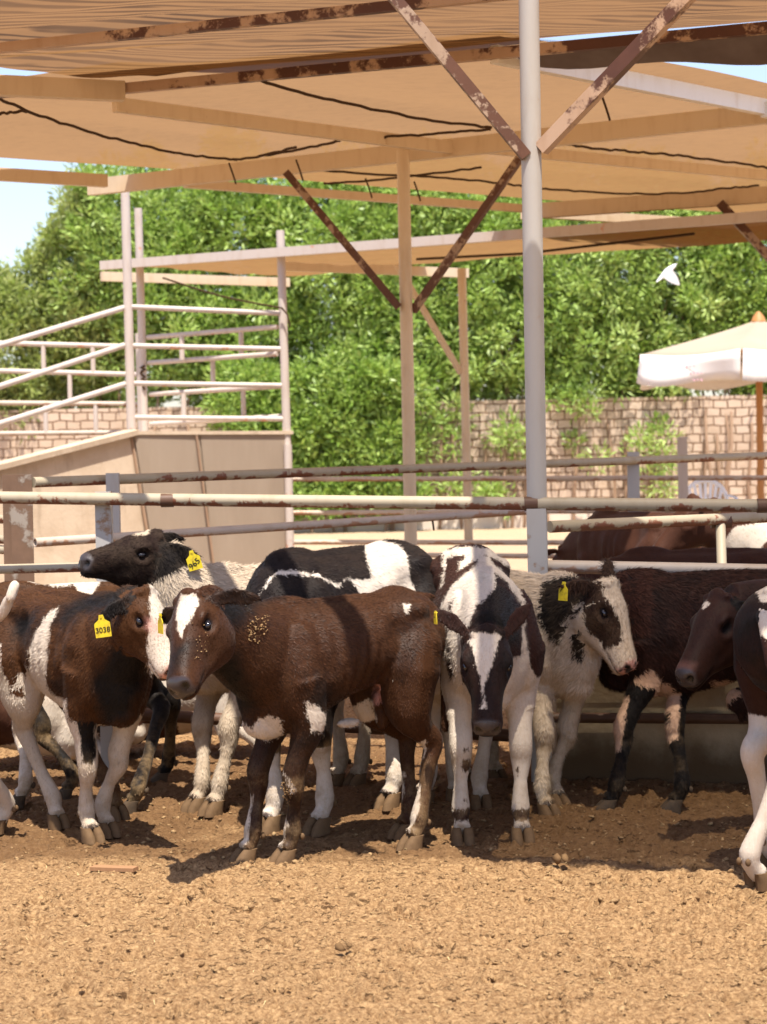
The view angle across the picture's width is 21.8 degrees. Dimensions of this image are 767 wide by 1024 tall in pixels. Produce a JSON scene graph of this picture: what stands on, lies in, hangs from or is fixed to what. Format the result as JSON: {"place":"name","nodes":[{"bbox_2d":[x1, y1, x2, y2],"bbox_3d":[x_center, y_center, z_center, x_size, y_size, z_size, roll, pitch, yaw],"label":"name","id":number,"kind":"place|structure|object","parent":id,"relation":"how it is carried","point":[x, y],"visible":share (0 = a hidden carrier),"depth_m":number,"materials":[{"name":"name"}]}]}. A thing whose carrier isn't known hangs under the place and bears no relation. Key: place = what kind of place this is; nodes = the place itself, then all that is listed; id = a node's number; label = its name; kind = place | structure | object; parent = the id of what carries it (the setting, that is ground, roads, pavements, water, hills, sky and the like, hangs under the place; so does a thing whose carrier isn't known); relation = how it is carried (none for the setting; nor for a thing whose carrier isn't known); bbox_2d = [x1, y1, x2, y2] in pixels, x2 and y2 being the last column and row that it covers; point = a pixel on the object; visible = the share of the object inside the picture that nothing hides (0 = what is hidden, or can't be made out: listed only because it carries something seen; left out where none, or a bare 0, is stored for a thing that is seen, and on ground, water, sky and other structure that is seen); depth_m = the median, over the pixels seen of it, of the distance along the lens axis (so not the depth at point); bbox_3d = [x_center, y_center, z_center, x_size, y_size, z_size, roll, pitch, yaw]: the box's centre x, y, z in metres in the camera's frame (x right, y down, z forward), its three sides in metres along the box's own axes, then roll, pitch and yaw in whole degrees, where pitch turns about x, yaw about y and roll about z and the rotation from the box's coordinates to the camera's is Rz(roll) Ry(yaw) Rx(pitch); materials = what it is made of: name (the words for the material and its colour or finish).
{"place":"outdoors","nodes":[
{"label":"outdoors","id":0,"kind":"place"},
{"bbox_2d":[0,528,766,1023],"bbox_3d":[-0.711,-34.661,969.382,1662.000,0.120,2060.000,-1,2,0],"label":"ground","id":1,"kind":"structure","parent":0,"point":[628,878],"depth_m":6.79,"materials":[{"name":"brown soil"}]},
{"bbox_2d":[0,581,18,834],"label":"calf","id":2,"kind":"object","parent":1,"relation":"on","point":[8,807],"visible":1,"depth_m":8.24},
{"bbox_2d":[0,247,71,443],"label":"tree","id":3,"kind":"object","parent":1,"relation":"on","point":[19,302],"visible":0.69,"depth_m":34.29,"materials":[{"name":"green plant"}]},
{"bbox_2d":[7,386,72,408],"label":"plaster wall","id":4,"kind":"structure","parent":1,"relation":"on","point":[70,407],"depth_m":35.99,"materials":[{"name":"beige paint"}]},
{"bbox_2d":[0,695,100,760],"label":"calf","id":5,"kind":"object","parent":1,"relation":"on","point":[61,734],"visible":0.16,"depth_m":9.89},
{"bbox_2d":[10,162,156,408],"bbox_3d":[-5.169,-2.875,35.094,2.596,6.740,2.456,-1,2,0],"label":"tree","id":6,"kind":"object","parent":1,"relation":"on","point":[51,243],"visible":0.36,"depth_m":34.43,"materials":[{"name":"green plant"}]},
{"bbox_2d":[0,583,169,844],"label":"calf","id":7,"kind":"object","parent":1,"relation":"on","point":[88,664],"visible":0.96,"depth_m":8.04},
{"bbox_2d":[0,580,180,813],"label":"calf","id":8,"kind":"object","parent":1,"relation":"on","point":[163,704],"visible":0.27,"depth_m":9.04},
{"bbox_2d":[89,865,138,871],"bbox_3d":[-1.006,1.330,7.427,0.181,0.018,0.045,0,2,19],"label":"wood scrap","id":9,"kind":"object","parent":1,"relation":"on","point":[116,868],"visible":1,"depth_m":7.41,"materials":[{"name":"brown wood"}]},
{"bbox_2d":[35,163,245,430],"bbox_3d":[-4.185,-3.034,34.801,3.963,7.035,2.583,-1,2,0],"label":"tree","id":10,"kind":"object","parent":1,"relation":"on","point":[150,202],"visible":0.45,"depth_m":34.20,"materials":[{"name":"green plant"}]},
{"bbox_2d":[0,430,292,584],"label":"loading ramp","id":11,"kind":"structure","parent":1,"relation":"on","point":[129,452],"depth_m":19.54,"materials":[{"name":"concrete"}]},
{"bbox_2d":[0,333,140,435],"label":"ramp railing","id":12,"kind":"object","parent":11,"relation":"attached to","point":[70,373],"visible":0.7,"depth_m":22.24,"materials":[{"name":"white metal"}]},
{"bbox_2d":[0,192,293,547],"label":"ramp railing","id":13,"kind":"object","parent":11,"relation":"on","point":[128,307],"visible":0.98,"depth_m":19.78,"materials":[{"name":"white metal"}]},
{"bbox_2d":[98,681,254,746],"bbox_3d":[-1.041,0.934,10.193,1.300,0.606,0.756,-1,2,0],"label":"calf","id":14,"kind":"object","parent":1,"relation":"on","point":[140,737],"visible":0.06,"depth_m":10.09},
{"bbox_2d":[78,528,372,817],"bbox_3d":[-0.582,0.673,8.950,1.587,1.248,0.534,-3,3,-44],"label":"calf","id":15,"kind":"object","parent":1,"relation":"on","point":[168,566],"visible":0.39,"depth_m":8.65},
{"bbox_2d":[145,177,334,410],"bbox_3d":[-2.607,-3.210,34.786,3.633,7.325,2.510,-1,2,0],"label":"tree","id":16,"kind":"object","parent":1,"relation":"on","point":[239,206],"visible":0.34,"depth_m":34.11,"materials":[{"name":"green plant"}]},
{"bbox_2d":[158,584,448,864],"bbox_3d":[-0.326,0.789,7.599,1.532,1.104,0.515,-3,3,-44],"label":"calf","id":17,"kind":"object","parent":1,"relation":"on","point":[282,667],"visible":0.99,"depth_m":7.57},
{"bbox_2d":[196,177,439,532],"bbox_3d":[-1.131,-3.102,34.554,4.379,7.069,2.965,-1,2,0],"label":"tree","id":18,"kind":"object","parent":1,"relation":"on","point":[373,379],"visible":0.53,"depth_m":33.72,"materials":[{"name":"green plant"}]},
{"bbox_2d":[245,538,440,836],"bbox_3d":[-0.140,0.715,8.513,0.581,1.182,1.261,0,3,34],"label":"calf","id":19,"kind":"object","parent":1,"relation":"on","point":[303,572],"visible":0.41,"depth_m":8.25},
{"bbox_2d":[335,942,352,950],"bbox_3d":[-0.125,1.359,6.234,0.057,0.032,0.040,-2,2,-15],"label":"dung lump","id":20,"kind":"object","parent":1,"relation":"on","point":[339,946],"visible":1,"depth_m":6.22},
{"bbox_2d":[0,777,764,1023],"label":"straw bits","id":21,"kind":"object","parent":1,"relation":"on","point":[371,912],"visible":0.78,"depth_m":6.55,"materials":[{"name":"brown plant"}]},
{"bbox_2d":[0,37,766,545],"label":"shade canopy","id":22,"kind":"object","parent":1,"relation":"on","point":[640,137],"visible":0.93,"depth_m":14.41,"materials":[{"name":"beige fabric"}]},
{"bbox_2d":[0,0,766,781],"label":"shade canopy","id":23,"kind":"object","parent":1,"relation":"on","point":[96,38],"visible":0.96,"depth_m":10.46,"materials":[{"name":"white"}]},
{"bbox_2d":[0,395,766,516],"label":"block wall","id":24,"kind":"structure","parent":1,"relation":"on","point":[687,416],"depth_m":34.30,"materials":[{"name":"brick"}]},
{"bbox_2d":[0,491,766,782],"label":"pipe fence","id":25,"kind":"object","parent":1,"relation":"on","point":[750,510],"visible":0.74,"depth_m":9.27,"materials":[{"name":"beige metal"}]},
{"bbox_2d":[0,452,766,581],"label":"pipe fence","id":26,"kind":"object","parent":1,"relation":"on","point":[19,541],"visible":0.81,"depth_m":11.52,"materials":[{"name":"metal"}]},
{"bbox_2d":[0,745,766,1023],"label":"dirt clods","id":27,"kind":"object","parent":1,"relation":"on","point":[620,1008],"visible":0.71,"depth_m":6.58,"materials":[{"name":"brown soil"}]},
{"bbox_2d":[315,185,521,530],"bbox_3d":[0.674,-3.176,34.669,3.892,7.132,2.849,-1,2,0],"label":"tree","id":28,"kind":"object","parent":1,"relation":"on","point":[391,225],"visible":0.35,"depth_m":34.01,"materials":[{"name":"green plant"}]},
{"bbox_2d":[100,210,766,539],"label":"shade canopy","id":29,"kind":"object","parent":1,"relation":"on","point":[380,257],"visible":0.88,"depth_m":20.04,"materials":[{"name":"white"}]},
{"bbox_2d":[294,514,591,531],"bbox_3d":[0.504,0.187,34.281,29.000,0.280,0.120,-1,2,0],"label":"wall footing","id":30,"kind":"object","parent":1,"relation":"on","point":[488,522],"depth_m":34.22,"materials":[{"name":"paint"}]},
{"bbox_2d":[430,543,545,845],"bbox_3d":[0.394,0.729,8.206,0.546,1.153,1.649,-1,2,0],"label":"calf","id":31,"kind":"object","parent":1,"relation":"on","point":[492,661],"visible":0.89,"depth_m":7.94},
{"bbox_2d":[394,190,598,527],"bbox_3d":[1.985,-3.118,34.790,3.514,6.953,2.615,0,2,20],"label":"tree","id":32,"kind":"object","parent":1,"relation":"on","point":[493,387],"visible":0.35,"depth_m":34.17,"materials":[{"name":"green plant"}]},
{"bbox_2d":[293,437,766,558],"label":"pipe fence","id":33,"kind":"object","parent":1,"relation":"on","point":[682,478],"visible":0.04,"depth_m":20.42,"materials":[{"name":"beige metal"}]},
{"bbox_2d":[467,556,638,815],"bbox_3d":[0.645,0.727,8.831,0.481,1.096,1.379,-2,2,-26],"label":"calf","id":34,"kind":"object","parent":1,"relation":"on","point":[584,627],"visible":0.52,"depth_m":8.45},
{"bbox_2d":[551,853,568,864],"bbox_3d":[0.663,1.292,7.417,0.065,0.047,0.052,-2,2,-10],"label":"dung lump","id":35,"kind":"object","parent":1,"relation":"on","point":[557,857],"visible":1,"depth_m":7.41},
{"bbox_2d":[477,196,691,521],"bbox_3d":[3.567,-3.122,34.750,4.102,6.899,2.814,-1,2,0],"label":"tree","id":36,"kind":"object","parent":1,"relation":"on","point":[578,386],"visible":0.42,"depth_m":34.03,"materials":[{"name":"green plant"}]},
{"bbox_2d":[548,511,705,560],"bbox_3d":[1.633,0.522,13.668,0.578,1.107,1.678,-3,3,-34],"label":"calf","id":37,"kind":"object","parent":1,"relation":"on","point":[589,545],"visible":0.3,"depth_m":13.50},
{"bbox_2d":[552,676,766,783],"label":"feed trough","id":38,"kind":"object","parent":1,"relation":"on","point":[715,733],"visible":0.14,"depth_m":9.15,"materials":[{"name":"metal"}]},
{"bbox_2d":[554,209,766,498],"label":"tree","id":39,"kind":"object","parent":1,"relation":"on","point":[700,298],"visible":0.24,"depth_m":34.13,"materials":[{"name":"green plant"}]},
{"bbox_2d":[570,545,766,580],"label":"calf","id":40,"kind":"object","parent":1,"relation":"on","point":[742,555],"visible":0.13,"depth_m":10.70},
{"bbox_2d":[595,565,766,813],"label":"calf","id":41,"kind":"object","parent":1,"relation":"on","point":[664,607],"visible":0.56,"depth_m":8.62},
{"bbox_2d":[637,311,766,498],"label":"parasol","id":42,"kind":"object","parent":1,"relation":"on","point":[735,357],"visible":1,"depth_m":24.91,"materials":[{"name":"white fabric"}]},
{"bbox_2d":[653,493,766,549],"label":"calf","id":43,"kind":"object","parent":1,"relation":"on","point":[752,535],"visible":0.32,"depth_m":12.20},
{"bbox_2d":[688,480,737,498],"bbox_3d":[4.322,0.042,26.442,0.734,0.964,0.583,-1,2,0],"label":"plastic chair","id":44,"kind":"object","parent":1,"relation":"on","point":[716,486],"visible":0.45,"depth_m":26.67,"materials":[{"name":"white plastic"}]},
{"bbox_2d":[665,210,766,498],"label":"tree","id":45,"kind":"object","parent":1,"relation":"on","point":[760,303],"visible":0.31,"depth_m":34.10,"materials":[{"name":"green plant"}]},
{"bbox_2d":[675,578,766,689],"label":"calf","id":46,"kind":"object","parent":1,"relation":"on","point":[707,654],"visible":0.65,"depth_m":7.66},
{"bbox_2d":[732,586,766,891],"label":"calf","id":47,"kind":"object","parent":1,"relation":"on","point":[749,637],"visible":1,"depth_m":7.05},
{"bbox_2d":[753,261,766,318],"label":"tree","id":48,"kind":"object","parent":1,"relation":"on","point":[765,290],"visible":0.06,"depth_m":34.74,"materials":[{"name":"green plant"}]},
{"bbox_2d":[0,21,766,408],"label":"sky","id":49,"kind":"structure","parent":0,"point":[22,205],"materials":[{"name":"white"}]},
{"bbox_2d":[656,263,679,284],"bbox_3d":[3.252,-2.724,22.926,0.228,0.273,0.534,-3,3,-33],"label":"bird","id":50,"kind":"object","parent":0,"point":[668,274],"visible":1,"depth_m":22.87}
]}

